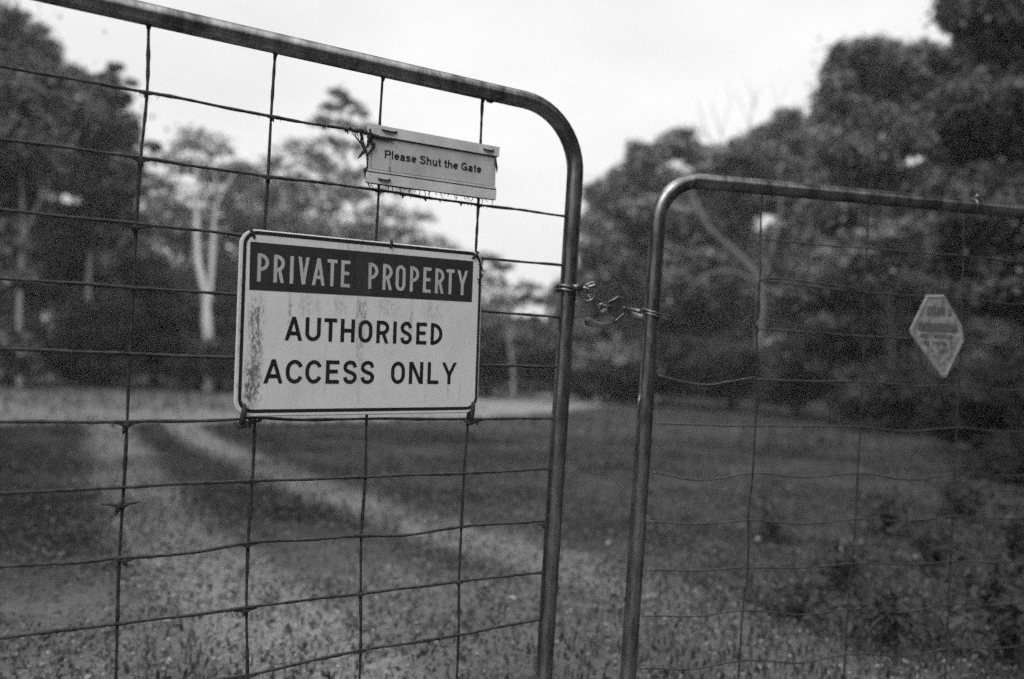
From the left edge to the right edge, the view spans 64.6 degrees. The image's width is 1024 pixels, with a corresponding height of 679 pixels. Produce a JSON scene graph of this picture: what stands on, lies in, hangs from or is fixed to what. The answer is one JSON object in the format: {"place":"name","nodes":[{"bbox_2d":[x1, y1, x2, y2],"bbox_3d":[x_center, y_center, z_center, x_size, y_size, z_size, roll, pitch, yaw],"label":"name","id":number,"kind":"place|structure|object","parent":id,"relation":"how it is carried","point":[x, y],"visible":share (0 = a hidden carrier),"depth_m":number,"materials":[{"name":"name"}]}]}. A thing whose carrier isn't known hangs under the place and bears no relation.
{"place":"outdoors","nodes":[
{"label":"outdoors","id":0,"kind":"place"},
{"bbox_2d":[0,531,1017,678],"bbox_3d":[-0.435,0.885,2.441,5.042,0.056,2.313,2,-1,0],"label":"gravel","id":1,"kind":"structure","parent":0,"point":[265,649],"depth_m":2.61,"materials":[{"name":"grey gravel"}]},
{"bbox_2d":[1,0,1019,348],"label":"sky","id":2,"kind":"structure","parent":0,"point":[615,70],"materials":[{"name":"white"}]},
{"bbox_2d":[0,369,1023,678],"bbox_3d":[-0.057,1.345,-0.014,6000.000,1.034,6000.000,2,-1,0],"label":"ground","id":3,"kind":"structure","parent":0,"point":[36,607],"depth_m":3.35,"materials":[{"name":"grey soil"}]},
{"bbox_2d":[0,306,75,384],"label":"shrub","id":4,"kind":"object","parent":3,"relation":"on","point":[50,359],"visible":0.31,"depth_m":20.57,"materials":[{"name":"black plant"}]},
{"bbox_2d":[0,0,105,176],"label":"broadleaf tree","id":5,"kind":"object","parent":3,"relation":"on","point":[23,31],"visible":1,"depth_m":9.52,"materials":[{"name":"grey plant"}]},
{"bbox_2d":[0,0,118,388],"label":"broadleaf tree","id":6,"kind":"object","parent":3,"relation":"on","point":[23,167],"visible":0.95,"depth_m":18.28,"materials":[{"name":"grey plant"}]},
{"bbox_2d":[0,233,131,381],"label":"broadleaf tree","id":7,"kind":"object","parent":3,"relation":"on","point":[66,263],"visible":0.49,"depth_m":24.41,"materials":[{"name":"grey plant"}]},
{"bbox_2d":[29,60,162,386],"bbox_3d":[-11.673,-3.077,22.119,4.425,9.005,4.739,2,-1,0],"label":"broadleaf tree","id":8,"kind":"object","parent":3,"relation":"on","point":[108,190],"visible":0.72,"depth_m":21.53,"materials":[{"name":"grey plant"}]},
{"bbox_2d":[42,293,160,385],"bbox_3d":[-11.578,0.066,22.752,3.438,2.635,3.995,2,-1,0],"label":"shrub","id":9,"kind":"object","parent":3,"relation":"on","point":[105,332],"visible":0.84,"depth_m":21.89,"materials":[{"name":"black plant"}]},
{"bbox_2d":[111,244,201,387],"bbox_3d":[-10.495,-0.694,23.848,3.104,4.327,3.166,2,-1,0],"label":"shrub","id":10,"kind":"object","parent":3,"relation":"on","point":[169,309],"visible":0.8,"depth_m":23.25,"materials":[{"name":"black plant"}]},
{"bbox_2d":[153,332,235,391],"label":"shrub","id":11,"kind":"object","parent":3,"relation":"on","point":[188,371],"visible":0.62,"depth_m":21.68,"materials":[{"name":"black plant"}]},
{"bbox_2d":[132,123,274,391],"bbox_3d":[-9.386,-2.363,25.167,4.404,7.840,7.209,3,-1,-32],"label":"gum tree","id":12,"kind":"object","parent":3,"relation":"on","point":[181,237],"visible":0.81,"depth_m":25.12,"materials":[{"name":"white plant"}]},
{"bbox_2d":[211,270,237,344],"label":"shrub","id":13,"kind":"object","parent":3,"relation":"on","point":[228,303],"visible":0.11,"depth_m":23.96,"materials":[{"name":"black plant"}]},
{"bbox_2d":[135,163,416,275],"bbox_3d":[-9.208,-2.287,30.102,11.306,8.363,5.716,2,-1,0],"label":"gum tree","id":14,"kind":"object","parent":3,"relation":"on","point":[186,254],"visible":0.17,"depth_m":29.61,"materials":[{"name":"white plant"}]},
{"bbox_2d":[229,134,358,235],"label":"gum tree","id":15,"kind":"object","parent":3,"relation":"on","point":[294,188],"visible":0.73,"depth_m":26.04,"materials":[{"name":"grey plant"}]},
{"bbox_2d":[300,83,425,243],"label":"gum tree","id":16,"kind":"object","parent":3,"relation":"on","point":[359,196],"visible":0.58,"depth_m":29.04,"materials":[{"name":"grey plant"}]},
{"bbox_2d":[367,204,492,282],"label":"gum tree","id":17,"kind":"object","parent":3,"relation":"on","point":[401,233],"visible":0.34,"depth_m":26.82,"materials":[{"name":"grey plant"}]},
{"bbox_2d":[5,425,1007,678],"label":"leaf litter","id":18,"kind":"object","parent":3,"relation":"on","point":[531,559],"visible":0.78,"depth_m":4.00,"materials":[{"name":"plant"}]},
{"bbox_2d":[479,329,539,397],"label":"shrub","id":19,"kind":"object","parent":3,"relation":"on","point":[493,351],"visible":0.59,"depth_m":28.44,"materials":[{"name":"grey plant"}]},
{"bbox_2d":[0,195,1022,401],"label":"distant wood","id":20,"kind":"object","parent":3,"relation":"on","point":[190,276],"visible":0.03,"depth_m":35.65,"materials":[{"name":"grey plant"}]},
{"bbox_2d":[479,251,558,398],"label":"gum tree","id":21,"kind":"object","parent":3,"relation":"on","point":[499,301],"visible":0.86,"depth_m":27.94,"materials":[{"name":"grey plant"}]},
{"bbox_2d":[514,347,582,398],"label":"shrub","id":22,"kind":"object","parent":3,"relation":"on","point":[548,359],"visible":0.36,"depth_m":29.31,"materials":[{"name":"grey plant"}]},
{"bbox_2d":[529,294,585,397],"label":"gum tree","id":23,"kind":"object","parent":3,"relation":"on","point":[547,333],"visible":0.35,"depth_m":29.81,"materials":[{"name":"grey plant"}]},
{"bbox_2d":[570,365,655,403],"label":"shrub","id":24,"kind":"object","parent":3,"relation":"on","point":[584,388],"visible":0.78,"depth_m":26.90,"materials":[{"name":"grey plant"}]},
{"bbox_2d":[545,121,769,404],"bbox_3d":[5.162,-2.451,27.123,8.256,9.643,5.938,2,-1,0],"label":"broadleaf tree","id":25,"kind":"object","parent":3,"relation":"on","point":[614,230],"visible":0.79,"depth_m":26.21,"materials":[{"name":"grey plant"}]},
{"bbox_2d":[615,315,707,405],"bbox_3d":[5.287,0.778,26.461,3.688,3.004,4.333,2,-1,0],"label":"shrub","id":26,"kind":"object","parent":3,"relation":"on","point":[674,347],"visible":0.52,"depth_m":25.60,"materials":[{"name":"grey plant"}]},
{"bbox_2d":[673,327,777,411],"bbox_3d":[6.510,0.925,23.761,3.376,2.548,3.204,3,-1,-37],"label":"shrub","id":27,"kind":"object","parent":3,"relation":"on","point":[728,360],"visible":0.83,"depth_m":23.15,"materials":[{"name":"grey plant"}]},
{"bbox_2d":[694,77,791,403],"bbox_3d":[8.797,-3.756,31.047,4.132,12.845,0.153,2,-1,0],"label":"bare tree","id":28,"kind":"object","parent":3,"relation":"on","point":[725,119],"visible":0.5,"depth_m":31.08,"materials":[{"name":"grey plant"}]},
{"bbox_2d":[681,102,836,413],"bbox_3d":[7.903,-2.268,25.826,6.298,9.202,6.688,2,-1,0],"label":"broadleaf tree","id":29,"kind":"object","parent":3,"relation":"on","point":[776,149],"visible":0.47,"depth_m":23.84,"materials":[{"name":"grey plant"}]},
{"bbox_2d":[739,497,807,540],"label":"weed","id":30,"kind":"object","parent":3,"relation":"on","point":[768,516],"visible":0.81,"depth_m":4.07,"materials":[{"name":"grey plant"}]},
{"bbox_2d":[743,335,851,417],"bbox_3d":[7.467,0.947,21.511,4.307,2.400,3.345,3,-1,-36],"label":"shrub","id":31,"kind":"object","parent":3,"relation":"on","point":[791,395],"visible":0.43,"depth_m":20.55,"materials":[{"name":"grey plant"}]},
{"bbox_2d":[763,579,857,622],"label":"weed","id":32,"kind":"object","parent":3,"relation":"on","point":[795,599],"visible":0.82,"depth_m":2.72,"materials":[{"name":"grey plant"}]},
{"bbox_2d":[798,532,906,593],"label":"weed","id":33,"kind":"object","parent":3,"relation":"on","point":[843,571],"visible":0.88,"depth_m":3.07,"materials":[{"name":"grey plant"}]},
{"bbox_2d":[793,27,948,423],"bbox_3d":[8.046,-2.244,17.044,4.772,8.577,4.397,2,-1,0],"label":"broadleaf tree","id":34,"kind":"object","parent":3,"relation":"on","point":[861,105],"visible":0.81,"depth_m":16.40,"materials":[{"name":"grey plant"}]},
{"bbox_2d":[752,250,1004,422],"bbox_3d":[8.902,-0.200,18.902,6.137,4.738,4.521,2,-1,0],"label":"broadleaf tree","id":35,"kind":"object","parent":3,"relation":"on","point":[796,356],"visible":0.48,"depth_m":18.22,"materials":[{"name":"grey plant"}]},
{"bbox_2d":[812,345,951,433],"bbox_3d":[7.524,0.999,15.641,3.423,1.766,3.496,2,-1,0],"label":"shrub","id":36,"kind":"object","parent":3,"relation":"on","point":[880,401],"visible":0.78,"depth_m":15.04,"materials":[{"name":"black plant"}]},
{"bbox_2d":[798,585,973,647],"bbox_3d":[1.149,0.868,2.499,0.501,0.199,0.321,2,-1,0],"label":"weed","id":37,"kind":"object","parent":3,"relation":"on","point":[883,619],"visible":0.88,"depth_m":2.48,"materials":[{"name":"grey plant"}]},
{"bbox_2d":[845,477,950,534],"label":"weed","id":38,"kind":"object","parent":3,"relation":"on","point":[895,507],"visible":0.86,"depth_m":4.38,"materials":[{"name":"grey plant"}]},
{"bbox_2d":[871,497,1000,574],"bbox_3d":[1.819,0.864,3.494,0.493,0.353,0.425,2,-1,27],"label":"weed","id":39,"kind":"object","parent":3,"relation":"on","point":[938,556],"visible":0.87,"depth_m":3.47,"materials":[{"name":"grey plant"}]},
{"bbox_2d":[869,0,1023,348],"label":"broadleaf tree","id":40,"kind":"object","parent":3,"relation":"on","point":[973,132],"visible":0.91,"depth_m":11.52,"materials":[{"name":"grey plant"}]},
{"bbox_2d":[877,453,1023,523],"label":"weed","id":41,"kind":"object","parent":3,"relation":"on","point":[961,506],"visible":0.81,"depth_m":4.86,"materials":[{"name":"black plant"}]},
{"bbox_2d":[891,342,1023,451],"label":"shrub","id":42,"kind":"object","parent":3,"relation":"on","point":[978,406],"visible":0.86,"depth_m":10.34,"materials":[{"name":"black plant"}]},
{"bbox_2d":[912,540,1023,612],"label":"weed","id":43,"kind":"object","parent":3,"relation":"on","point":[978,578],"visible":0.87,"depth_m":2.86,"materials":[{"name":"grey plant"}]},
{"bbox_2d":[913,486,1023,566],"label":"weed","id":44,"kind":"object","parent":3,"relation":"on","point":[1007,537],"visible":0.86,"depth_m":3.74,"materials":[{"name":"black plant"}]},
{"bbox_2d":[917,413,1023,485],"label":"shrub","id":45,"kind":"object","parent":3,"relation":"on","point":[1008,453],"visible":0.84,"depth_m":7.56,"materials":[{"name":"black plant"}]},
{"bbox_2d":[924,594,1023,666],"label":"weed","id":46,"kind":"object","parent":3,"relation":"on","point":[1009,625],"visible":0.89,"depth_m":2.34,"materials":[{"name":"grey plant"}]},
{"bbox_3d":[-2.453,-0.013,0.116,0.180,1.740,0.180,2,-1,0],"label":"gate post","id":47,"kind":"object","parent":3,"relation":"on","visible":0},
{"bbox_2d":[0,0,582,678],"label":"farm gate","id":48,"kind":"structure","parent":47,"relation":"attached to","point":[148,16],"depth_m":1.40,"materials":[{"name":"metal"}]},
{"bbox_2d":[233,226,485,428],"bbox_3d":[-0.251,-0.012,1.430,0.456,0.337,0.019,2,0,-31],"label":"property sign","id":49,"kind":"object","parent":48,"relation":"attached to","point":[326,325],"visible":1,"depth_m":1.41,"materials":[{"name":"white"}]},
{"bbox_2d":[349,126,393,178],"bbox_3d":[-0.248,-0.326,1.424,0.083,0.088,0.013,3,-1,-21],"label":"tie","id":50,"kind":"object","parent":48,"relation":"attached to","point":[369,134],"visible":1,"depth_m":1.42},
{"bbox_2d":[365,123,499,205],"bbox_3d":[-0.140,-0.316,1.488,0.268,0.119,0.012,2,0,-31],"label":"gate notice","id":51,"kind":"object","parent":48,"relation":"attached to","point":[412,160],"visible":1,"depth_m":1.49,"materials":[{"name":"metal"}]},
{"bbox_2d":[555,282,660,328],"bbox_3d":[0.196,-0.070,1.699,0.234,0.094,0.085,3,-1,-14],"label":"chain","id":52,"kind":"object","parent":48,"relation":"attached to","point":[614,310],"visible":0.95,"depth_m":1.70,"materials":[{"name":"metal"}]},
{"bbox_3d":[3.379,0.260,2.508,0.180,1.740,0.180,2,-1,0],"label":"gate post","id":53,"kind":"object","parent":3,"relation":"on","visible":0},
{"bbox_2d":[620,173,1023,678],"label":"farm gate","id":54,"kind":"structure","parent":53,"relation":"attached to","point":[670,192],"depth_m":1.76,"materials":[{"name":"metal"}]},
{"bbox_2d":[909,295,963,377],"bbox_3d":[0.985,-0.009,1.876,0.152,0.193,0.004,3,-1,-15],"label":"gate plate","id":55,"kind":"object","parent":54,"relation":"attached to","point":[936,331],"visible":1,"depth_m":1.88,"materials":[{"name":"grey metal"}]},
{"bbox_2d":[0,371,1023,678],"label":"grass","id":56,"kind":"structure","parent":0,"point":[618,463],"depth_m":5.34,"materials":[{"name":"plant"}]}
]}

